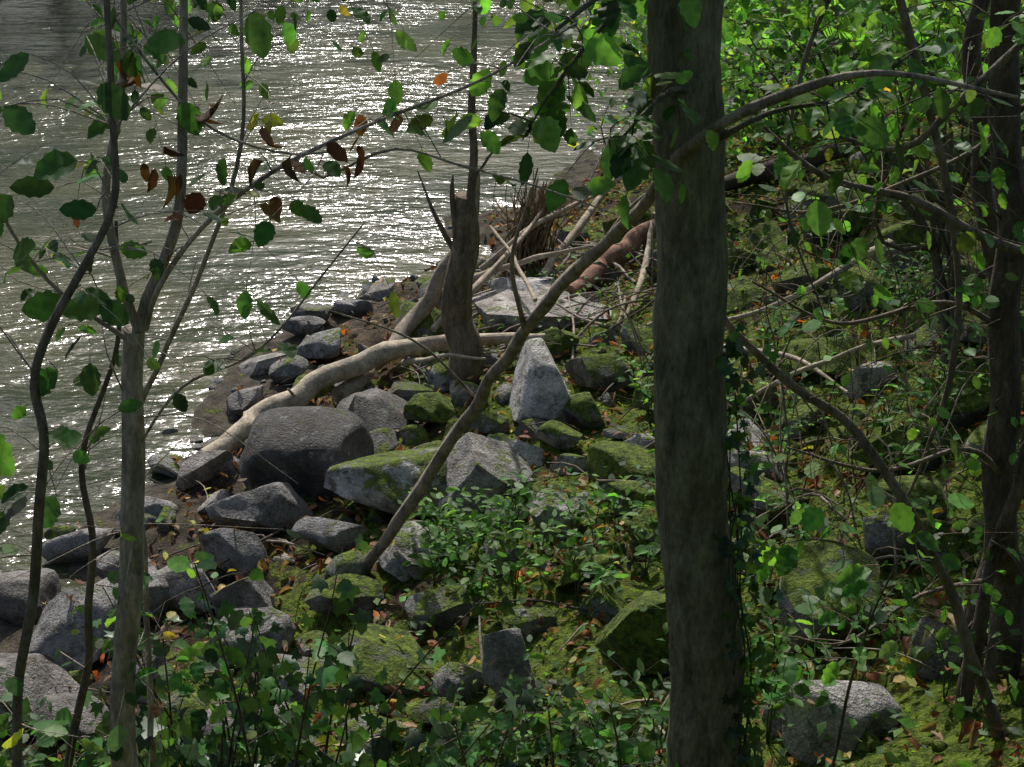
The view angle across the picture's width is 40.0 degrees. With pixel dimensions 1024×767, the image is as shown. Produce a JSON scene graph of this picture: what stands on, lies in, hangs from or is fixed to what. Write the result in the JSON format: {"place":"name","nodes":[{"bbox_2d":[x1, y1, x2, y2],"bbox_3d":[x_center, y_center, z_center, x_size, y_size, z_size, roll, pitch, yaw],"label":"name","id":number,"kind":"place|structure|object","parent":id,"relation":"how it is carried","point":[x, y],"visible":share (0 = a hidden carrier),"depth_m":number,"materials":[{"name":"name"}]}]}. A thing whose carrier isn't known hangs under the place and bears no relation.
{"place":"outdoors","nodes":[
{"label":"outdoors","id":0,"kind":"place"},
{"bbox_2d":[0,0,963,591],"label":"river water","id":1,"kind":"structure","parent":0,"point":[382,200],"depth_m":18.19,"materials":[{"name":"liquid"}]},
{"bbox_2d":[0,51,1023,766],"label":"ground","id":2,"kind":"structure","parent":0,"point":[212,407],"depth_m":8.69,"materials":[{"name":"plant"}]},
{"bbox_2d":[0,568,60,625],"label":"boulder","id":3,"kind":"object","parent":2,"relation":"on","point":[13,596],"visible":0.58,"depth_m":8.86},
{"bbox_2d":[0,653,79,741],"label":"boulder","id":4,"kind":"object","parent":2,"relation":"on","point":[48,675],"visible":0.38,"depth_m":7.79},
{"bbox_2d":[35,693,108,741],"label":"boulder","id":5,"kind":"object","parent":2,"relation":"on","point":[57,701],"visible":0.29,"depth_m":7.47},
{"bbox_2d":[28,586,116,670],"bbox_3d":[-2.626,1.516,8.328,0.594,0.530,0.473,0,24,0],"label":"boulder","id":6,"kind":"object","parent":2,"relation":"on","point":[52,633],"visible":0.55,"depth_m":8.23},
{"bbox_2d":[42,528,113,562],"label":"boulder","id":7,"kind":"object","parent":2,"relation":"on","point":[54,548],"visible":0.76,"depth_m":9.47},
{"bbox_2d":[29,220,231,766],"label":"sapling","id":8,"kind":"object","parent":2,"relation":"on","point":[95,436],"visible":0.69,"depth_m":4.39,"materials":[{"name":"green plant"}]},
{"bbox_2d":[94,560,168,618],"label":"boulder","id":9,"kind":"object","parent":2,"relation":"on","point":[158,587],"visible":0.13,"depth_m":8.59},
{"bbox_2d":[0,0,279,766],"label":"sapling","id":10,"kind":"object","parent":2,"relation":"on","point":[47,305],"visible":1,"depth_m":3.50,"materials":[{"name":"green plant"}]},
{"bbox_2d":[0,667,287,766],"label":"undergrowth","id":11,"kind":"object","parent":2,"relation":"on","point":[37,757],"visible":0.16,"depth_m":7.18,"materials":[{"name":"green plant"}]},
{"bbox_2d":[148,454,184,477],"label":"boulder","id":12,"kind":"object","parent":2,"relation":"on","point":[168,461],"visible":0.68,"depth_m":10.67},
{"bbox_2d":[12,0,349,766],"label":"sapling","id":13,"kind":"object","parent":2,"relation":"on","point":[270,122],"visible":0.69,"depth_m":4.25,"materials":[{"name":"green plant"}]},
{"bbox_2d":[158,564,215,614],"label":"boulder","id":14,"kind":"object","parent":2,"relation":"on","point":[181,582],"visible":0.48,"depth_m":8.60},
{"bbox_2d":[176,450,233,490],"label":"boulder","id":15,"kind":"object","parent":2,"relation":"on","point":[200,466],"visible":0.94,"depth_m":10.30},
{"bbox_2d":[199,528,267,577],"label":"boulder","id":16,"kind":"object","parent":2,"relation":"on","point":[243,551],"visible":0.79,"depth_m":8.99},
{"bbox_2d":[210,577,273,619],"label":"boulder","id":17,"kind":"object","parent":2,"relation":"on","point":[245,592],"visible":0.59,"depth_m":8.49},
{"bbox_2d":[226,385,263,415],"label":"boulder","id":18,"kind":"object","parent":2,"relation":"on","point":[239,402],"visible":0.77,"depth_m":11.60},
{"bbox_2d":[214,607,295,669],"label":"boulder","id":19,"kind":"object","parent":2,"relation":"on","point":[288,626],"visible":0.35,"depth_m":8.15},
{"bbox_2d":[205,482,312,531],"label":"boulder","id":20,"kind":"object","parent":2,"relation":"on","point":[273,505],"visible":0.84,"depth_m":9.39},
{"bbox_2d":[239,352,286,376],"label":"boulder","id":21,"kind":"object","parent":2,"relation":"on","point":[257,366],"visible":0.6,"depth_m":12.29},
{"bbox_2d":[11,533,547,766],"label":"ivy brush","id":22,"kind":"object","parent":2,"relation":"on","point":[282,742],"visible":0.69,"depth_m":5.19,"materials":[{"name":"green plant"}]},
{"bbox_2d":[269,355,308,383],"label":"boulder","id":23,"kind":"object","parent":2,"relation":"on","point":[284,368],"visible":0.94,"depth_m":11.96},
{"bbox_2d":[254,652,323,705],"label":"boulder","id":24,"kind":"object","parent":2,"relation":"on","point":[296,696],"visible":0.18,"depth_m":7.56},
{"bbox_2d":[282,316,325,336],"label":"boulder","id":25,"kind":"object","parent":2,"relation":"on","point":[301,326],"visible":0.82,"depth_m":13.09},
{"bbox_2d":[238,406,373,501],"bbox_3d":[-1.489,0.510,10.094,0.978,0.663,0.853,0,24,0],"label":"boulder","id":26,"kind":"object","parent":2,"relation":"on","point":[306,448],"visible":0.73,"depth_m":9.78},
{"bbox_2d":[0,0,630,766],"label":"sapling","id":27,"kind":"object","parent":2,"relation":"on","point":[116,728],"visible":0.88,"depth_m":3.75,"materials":[{"name":"green plant"}]},
{"bbox_2d":[100,0,364,210],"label":"withered leaf spray","id":28,"kind":"object","parent":27,"relation":"attached to","point":[336,151],"visible":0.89,"depth_m":3.51,"materials":[{"name":"brown plant"}]},
{"bbox_2d":[297,328,340,359],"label":"boulder","id":29,"kind":"object","parent":2,"relation":"on","point":[325,344],"visible":0.92,"depth_m":12.40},
{"bbox_2d":[291,516,367,553],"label":"boulder","id":30,"kind":"object","parent":2,"relation":"on","point":[331,535],"visible":0.9,"depth_m":9.03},
{"bbox_2d":[304,574,383,614],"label":"boulder","id":31,"kind":"object","parent":2,"relation":"on","point":[318,601],"visible":0.68,"depth_m":8.39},
{"bbox_2d":[199,332,545,451],"bbox_3d":[-1.112,-0.003,11.235,2.895,0.586,0.937,-8,25,-18],"label":"fallen log","id":32,"kind":"object","parent":2,"relation":"on","point":[307,389],"visible":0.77,"depth_m":11.35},
{"bbox_2d":[336,388,417,438],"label":"boulder","id":33,"kind":"object","parent":2,"relation":"on","point":[370,409],"visible":0.25,"depth_m":10.73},
{"bbox_2d":[369,428,397,454],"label":"boulder","id":34,"kind":"object","parent":2,"relation":"on","point":[384,440],"visible":0.51,"depth_m":10.28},
{"bbox_2d":[332,624,435,696],"bbox_3d":[-0.647,1.534,7.630,0.729,0.382,0.532,0,24,0],"label":"boulder","id":35,"kind":"object","parent":2,"relation":"on","point":[396,657],"visible":0.45,"depth_m":7.48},
{"bbox_2d":[323,446,447,517],"bbox_3d":[-0.723,0.663,9.522,0.834,0.484,0.816,13,27,26],"label":"boulder","id":36,"kind":"object","parent":2,"relation":"on","point":[385,481],"visible":0.69,"depth_m":9.26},
{"bbox_2d":[331,173,479,401],"bbox_3d":[-0.980,-0.875,11.923,0.477,1.536,1.885,17,29,33],"label":"fallen log","id":37,"kind":"object","parent":2,"relation":"on","point":[419,312],"visible":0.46,"depth_m":12.30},
{"bbox_2d":[390,380,433,401],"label":"boulder","id":38,"kind":"object","parent":2,"relation":"on","point":[400,389],"visible":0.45,"depth_m":11.27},
{"bbox_2d":[378,521,460,582],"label":"boulder","id":39,"kind":"object","parent":2,"relation":"on","point":[409,532],"visible":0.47,"depth_m":8.60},
{"bbox_2d":[397,302,443,337],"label":"boulder","id":40,"kind":"object","parent":2,"relation":"on","point":[426,324],"visible":0.17,"depth_m":12.53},
{"bbox_2d":[403,392,457,423],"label":"boulder","id":41,"kind":"object","parent":2,"relation":"on","point":[435,407],"visible":0.91,"depth_m":10.72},
{"bbox_2d":[405,697,458,726],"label":"boulder","id":42,"kind":"object","parent":2,"relation":"on","point":[417,711],"visible":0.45,"depth_m":7.11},
{"bbox_2d":[425,358,449,389],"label":"boulder","id":43,"kind":"object","parent":2,"relation":"on","point":[437,373],"visible":0.33,"depth_m":11.47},
{"bbox_2d":[411,583,480,632],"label":"boulder","id":44,"kind":"object","parent":2,"relation":"on","point":[447,609],"visible":0.76,"depth_m":7.89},
{"bbox_2d":[417,1,492,383],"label":"dead tree stump","id":45,"kind":"object","parent":2,"relation":"on","point":[462,334],"visible":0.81,"depth_m":11.12,"materials":[{"name":"wood"}]},
{"bbox_2d":[431,662,486,704],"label":"boulder","id":46,"kind":"object","parent":2,"relation":"on","point":[456,675],"visible":0.61,"depth_m":7.33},
{"bbox_2d":[468,411,509,433],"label":"boulder","id":47,"kind":"object","parent":2,"relation":"on","point":[489,422],"visible":0.66,"depth_m":10.45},
{"bbox_2d":[446,432,532,523],"bbox_3d":[-0.151,0.657,9.338,0.588,0.639,0.577,0,24,0],"label":"boulder","id":48,"kind":"object","parent":2,"relation":"on","point":[478,460],"visible":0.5,"depth_m":9.18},
{"bbox_2d":[483,533,519,567],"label":"boulder","id":49,"kind":"object","parent":2,"relation":"on","point":[493,550],"visible":0.51,"depth_m":8.31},
{"bbox_2d":[481,628,536,702],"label":"boulder","id":50,"kind":"object","parent":2,"relation":"on","point":[507,648],"visible":0.78,"depth_m":7.11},
{"bbox_2d":[2,88,1023,766],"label":"leaf litter","id":51,"kind":"object","parent":2,"relation":"on","point":[970,726],"visible":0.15,"depth_m":8.51,"materials":[{"name":"plant"}]},
{"bbox_2d":[487,434,545,467],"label":"boulder","id":52,"kind":"object","parent":2,"relation":"on","point":[531,454],"visible":0.42,"depth_m":10.07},
{"bbox_2d":[488,277,552,291],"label":"boulder","id":53,"kind":"object","parent":2,"relation":"on","point":[537,283],"visible":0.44,"depth_m":12.90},
{"bbox_2d":[397,449,659,608],"bbox_3d":[0.181,0.947,8.155,2.016,0.730,1.373,5,25,11],"label":"bramble","id":54,"kind":"object","parent":2,"relation":"on","point":[446,550],"visible":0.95,"depth_m":8.29,"materials":[{"name":"green plant"}]},
{"bbox_2d":[499,605,557,639],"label":"boulder","id":55,"kind":"object","parent":2,"relation":"on","point":[526,626],"visible":0.81,"depth_m":7.63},
{"bbox_2d":[37,127,1023,765],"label":"fallen twigs","id":56,"kind":"object","parent":2,"relation":"on","point":[573,317],"depth_m":11.86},
{"bbox_2d":[44,129,1023,766],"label":"river stones","id":57,"kind":"object","parent":2,"relation":"on","point":[352,561],"visible":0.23,"depth_m":9.36,"materials":[{"name":"stone"}]},
{"bbox_2d":[488,169,584,277],"bbox_3d":[0.233,-1.477,13.837,0.851,1.152,0.632,-12,27,-25],"label":"root tangle","id":58,"kind":"object","parent":2,"relation":"on","point":[534,241],"visible":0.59,"depth_m":13.71,"materials":[{"name":"brown wood"}]},
{"bbox_2d":[508,338,570,422],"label":"boulder","id":59,"kind":"object","parent":2,"relation":"on","point":[539,388],"visible":0.83,"depth_m":10.48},
{"bbox_2d":[472,286,611,332],"bbox_3d":[0.381,-0.637,12.612,1.487,0.265,0.774,0,24,0],"label":"boulder","id":60,"kind":"object","parent":2,"relation":"on","point":[493,303],"visible":0.58,"depth_m":12.44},
{"bbox_2d":[515,327,578,360],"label":"boulder","id":61,"kind":"object","parent":2,"relation":"on","point":[558,336],"visible":0.54,"depth_m":11.70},
{"bbox_2d":[140,532,960,766],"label":"beech seedlings","id":62,"kind":"object","parent":2,"relation":"on","point":[195,671],"visible":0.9,"depth_m":5.04,"materials":[{"name":"green plant"}]},
{"bbox_2d":[529,488,586,540],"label":"boulder","id":63,"kind":"object","parent":2,"relation":"on","point":[538,515],"visible":0.55,"depth_m":8.55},
{"bbox_2d":[536,420,582,450],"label":"boulder","id":64,"kind":"object","parent":2,"relation":"on","point":[558,435],"visible":1,"depth_m":10.11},
{"bbox_2d":[375,625,745,766],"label":"undergrowth","id":65,"kind":"object","parent":2,"relation":"on","point":[602,754],"visible":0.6,"depth_m":6.11,"materials":[{"name":"green plant"}]},
{"bbox_2d":[111,121,1023,766],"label":"pebbles","id":66,"kind":"object","parent":2,"relation":"on","point":[925,741],"visible":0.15,"depth_m":8.79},
{"bbox_2d":[549,453,586,475],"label":"boulder","id":67,"kind":"object","parent":2,"relation":"on","point":[579,461],"visible":0.63,"depth_m":9.75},
{"bbox_2d":[563,392,605,427],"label":"boulder","id":68,"kind":"object","parent":2,"relation":"on","point":[582,406],"visible":0.89,"depth_m":10.36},
{"bbox_2d":[554,552,615,588],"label":"boulder","id":69,"kind":"object","parent":2,"relation":"on","point":[604,560],"visible":0.49,"depth_m":7.95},
{"bbox_2d":[555,702,640,761],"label":"boulder","id":70,"kind":"object","parent":2,"relation":"on","point":[583,718],"visible":0.14,"depth_m":6.45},
{"bbox_2d":[565,352,637,391],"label":"boulder","id":71,"kind":"object","parent":2,"relation":"on","point":[597,371],"visible":0.84,"depth_m":10.93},
{"bbox_2d":[186,100,1023,766],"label":"moss","id":72,"kind":"object","parent":2,"relation":"on","point":[1008,698],"visible":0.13,"depth_m":8.28,"materials":[{"name":"green plant"}]},
{"bbox_2d":[566,219,655,292],"bbox_3d":[1.015,-1.258,13.363,0.297,0.429,1.732,16,29,32],"label":"fallen log","id":73,"kind":"object","parent":2,"relation":"on","point":[635,238],"visible":0.66,"depth_m":13.28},
{"bbox_2d":[586,440,654,485],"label":"boulder","id":74,"kind":"object","parent":2,"relation":"on","point":[605,458],"visible":0.54,"depth_m":9.16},
{"bbox_2d":[598,480,654,515],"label":"boulder","id":75,"kind":"object","parent":2,"relation":"on","point":[620,487],"visible":0.33,"depth_m":8.64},
{"bbox_2d":[594,591,669,675],"bbox_3d":[0.681,1.285,7.304,0.685,0.569,0.404,14,28,29],"label":"boulder","id":76,"kind":"object","parent":2,"relation":"on","point":[623,629],"visible":0.48,"depth_m":7.10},
{"bbox_2d":[620,318,653,353],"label":"boulder","id":77,"kind":"object","parent":2,"relation":"on","point":[626,334],"visible":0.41,"depth_m":11.51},
{"bbox_2d":[627,506,658,542],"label":"boulder","id":78,"kind":"object","parent":2,"relation":"on","point":[645,514],"visible":0.33,"depth_m":8.24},
{"bbox_2d":[322,103,1023,766],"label":"ground cover plants","id":79,"kind":"object","parent":2,"relation":"on","point":[906,723],"visible":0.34,"depth_m":7.41,"materials":[{"name":"green plant"}]},
{"bbox_2d":[330,69,1017,573],"bbox_3d":[0.148,0.204,6.165,0.898,3.897,4.532,-13,27,-27],"label":"leaning dead sapling","id":80,"kind":"object","parent":2,"relation":"on","point":[584,261],"visible":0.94,"depth_m":5.88,"materials":[{"name":"wood"}]},
{"bbox_2d":[408,0,987,766],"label":"tree","id":81,"kind":"object","parent":2,"relation":"on","point":[678,98],"visible":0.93,"depth_m":4.27,"materials":[{"name":"green plant"}]},
{"bbox_2d":[40,0,692,130],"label":"overhanging branch","id":82,"kind":"object","parent":81,"relation":"attached to","point":[215,10],"visible":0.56,"depth_m":4.08,"materials":[{"name":"green plant"}]},
{"bbox_2d":[712,323,789,766],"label":"ivy","id":83,"kind":"object","parent":81,"relation":"attached to","point":[733,347],"visible":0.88,"depth_m":4.75,"materials":[{"name":"green plant"}]},
{"bbox_2d":[503,0,908,176],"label":"elder shrub","id":84,"kind":"object","parent":2,"relation":"on","point":[737,70],"visible":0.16,"depth_m":17.31,"materials":[{"name":"green plant"}]},
{"bbox_2d":[726,275,764,315],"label":"boulder","id":85,"kind":"object","parent":2,"relation":"on","point":[745,295],"visible":0.48,"depth_m":11.64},
{"bbox_2d":[730,377,779,417],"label":"boulder","id":86,"kind":"object","parent":2,"relation":"on","point":[749,410],"visible":0.33,"depth_m":9.76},
{"bbox_2d":[728,450,784,480],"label":"boulder","id":87,"kind":"object","parent":2,"relation":"on","point":[759,455],"visible":0.27,"depth_m":8.64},
{"bbox_2d":[749,218,788,253],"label":"boulder","id":88,"kind":"object","parent":2,"relation":"on","point":[756,234],"visible":0.4,"depth_m":12.91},
{"bbox_2d":[730,466,810,519],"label":"boulder","id":89,"kind":"object","parent":2,"relation":"on","point":[735,485],"visible":0.52,"depth_m":8.09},
{"bbox_2d":[534,0,1023,171],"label":"hazel shrub","id":90,"kind":"object","parent":2,"relation":"on","point":[948,38],"visible":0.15,"depth_m":10.10,"materials":[{"name":"green plant"}]},
{"bbox_2d":[538,0,1023,155],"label":"elder shrub","id":91,"kind":"object","parent":2,"relation":"on","point":[743,83],"visible":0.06,"depth_m":14.58,"materials":[{"name":"green plant"}]},
{"bbox_2d":[568,134,1023,637],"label":"dead brush","id":92,"kind":"object","parent":2,"relation":"on","point":[767,436],"visible":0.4,"depth_m":8.97,"materials":[{"name":"brown wood"}]},
{"bbox_2d":[775,399,826,438],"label":"boulder","id":93,"kind":"object","parent":2,"relation":"on","point":[803,407],"visible":0.48,"depth_m":9.22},
{"bbox_2d":[775,261,831,293],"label":"boulder","id":94,"kind":"object","parent":2,"relation":"on","point":[801,278],"visible":0.59,"depth_m":11.44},
{"bbox_2d":[596,239,1023,743],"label":"undergrowth","id":95,"kind":"object","parent":2,"relation":"on","point":[780,688],"visible":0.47,"depth_m":8.09,"materials":[{"name":"green plant"}]},
{"bbox_2d":[765,337,865,376],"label":"boulder","id":96,"kind":"object","parent":2,"relation":"on","point":[797,347],"visible":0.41,"depth_m":10.06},
{"bbox_2d":[778,538,880,653],"bbox_3d":[1.581,1.137,6.980,0.526,0.566,0.516,0,24,0],"label":"boulder","id":97,"kind":"object","parent":2,"relation":"on","point":[807,573],"visible":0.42,"depth_m":6.90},
{"bbox_2d":[782,680,902,765],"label":"boulder","id":98,"kind":"object","parent":2,"relation":"on","point":[802,740],"visible":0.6,"depth_m":5.95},
{"bbox_2d":[798,184,886,211],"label":"boulder","id":99,"kind":"object","parent":2,"relation":"on","point":[823,194],"visible":0.24,"depth_m":13.34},
{"bbox_2d":[823,209,882,237],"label":"boulder","id":100,"kind":"object","parent":2,"relation":"on","point":[862,223],"visible":0.39,"depth_m":12.44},
{"bbox_2d":[843,361,898,399],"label":"boulder","id":101,"kind":"object","parent":2,"relation":"on","point":[879,372],"visible":0.69,"depth_m":9.50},
{"bbox_2d":[832,270,909,309],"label":"boulder","id":102,"kind":"object","parent":2,"relation":"on","point":[851,300],"visible":0.28,"depth_m":10.84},
{"bbox_2d":[720,0,1023,363],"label":"hazel shrub","id":103,"kind":"object","parent":2,"relation":"on","point":[804,16],"visible":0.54,"depth_m":7.95,"materials":[{"name":"green plant"}]},
{"bbox_2d":[724,0,1023,739],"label":"hazel shrub","id":104,"kind":"object","parent":2,"relation":"on","point":[904,518],"visible":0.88,"depth_m":4.96,"materials":[{"name":"green plant"}]},
{"bbox_2d":[863,509,925,561],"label":"boulder","id":105,"kind":"object","parent":2,"relation":"on","point":[878,532],"visible":0.56,"depth_m":7.23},
{"bbox_2d":[848,422,949,472],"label":"boulder","id":106,"kind":"object","parent":2,"relation":"on","point":[879,446],"visible":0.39,"depth_m":8.22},
{"bbox_2d":[868,220,944,272],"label":"boulder","id":107,"kind":"object","parent":2,"relation":"on","point":[900,233],"visible":0.38,"depth_m":11.46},
{"bbox_2d":[876,475,946,518],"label":"boulder","id":108,"kind":"object","parent":2,"relation":"on","point":[923,485],"visible":0.38,"depth_m":7.54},
{"bbox_2d":[904,324,941,349],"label":"boulder","id":109,"kind":"object","parent":2,"relation":"on","point":[926,335],"visible":0.38,"depth_m":9.70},
{"bbox_2d":[832,0,1023,682],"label":"tree","id":110,"kind":"object","parent":2,"relation":"on","point":[1004,340],"visible":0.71,"depth_m":5.35,"materials":[{"name":"green plant"}]},
{"bbox_2d":[844,0,1023,628],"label":"sapling","id":111,"kind":"object","parent":2,"relation":"on","point":[974,26],"visible":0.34,"depth_m":5.49,"materials":[{"name":"green plant"}]},
{"bbox_2d":[908,518,983,566],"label":"boulder","id":112,"kind":"object","parent":2,"relation":"on","point":[956,547],"visible":0.36,"depth_m":7.16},
{"bbox_2d":[910,615,985,678],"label":"boulder","id":113,"kind":"object","parent":2,"relation":"on","point":[929,655],"visible":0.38,"depth_m":6.23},
{"bbox_2d":[931,377,989,426],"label":"boulder","id":114,"kind":"object","parent":2,"relation":"on","point":[972,406],"visible":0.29,"depth_m":8.43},
{"bbox_2d":[902,368,1023,720],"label":"sapling","id":115,"kind":"object","parent":2,"relation":"on","point":[978,632],"visible":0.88,"depth_m":5.55,"materials":[{"name":"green plant"}]},
{"bbox_2d":[724,142,849,191],"bbox_3d":[3.026,-2.419,15.745,1.502,0.564,0.303,0,24,0],"label":"fallen log","id":116,"kind":"object","parent":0,"point":[767,175],"visible":0.5,"depth_m":15.69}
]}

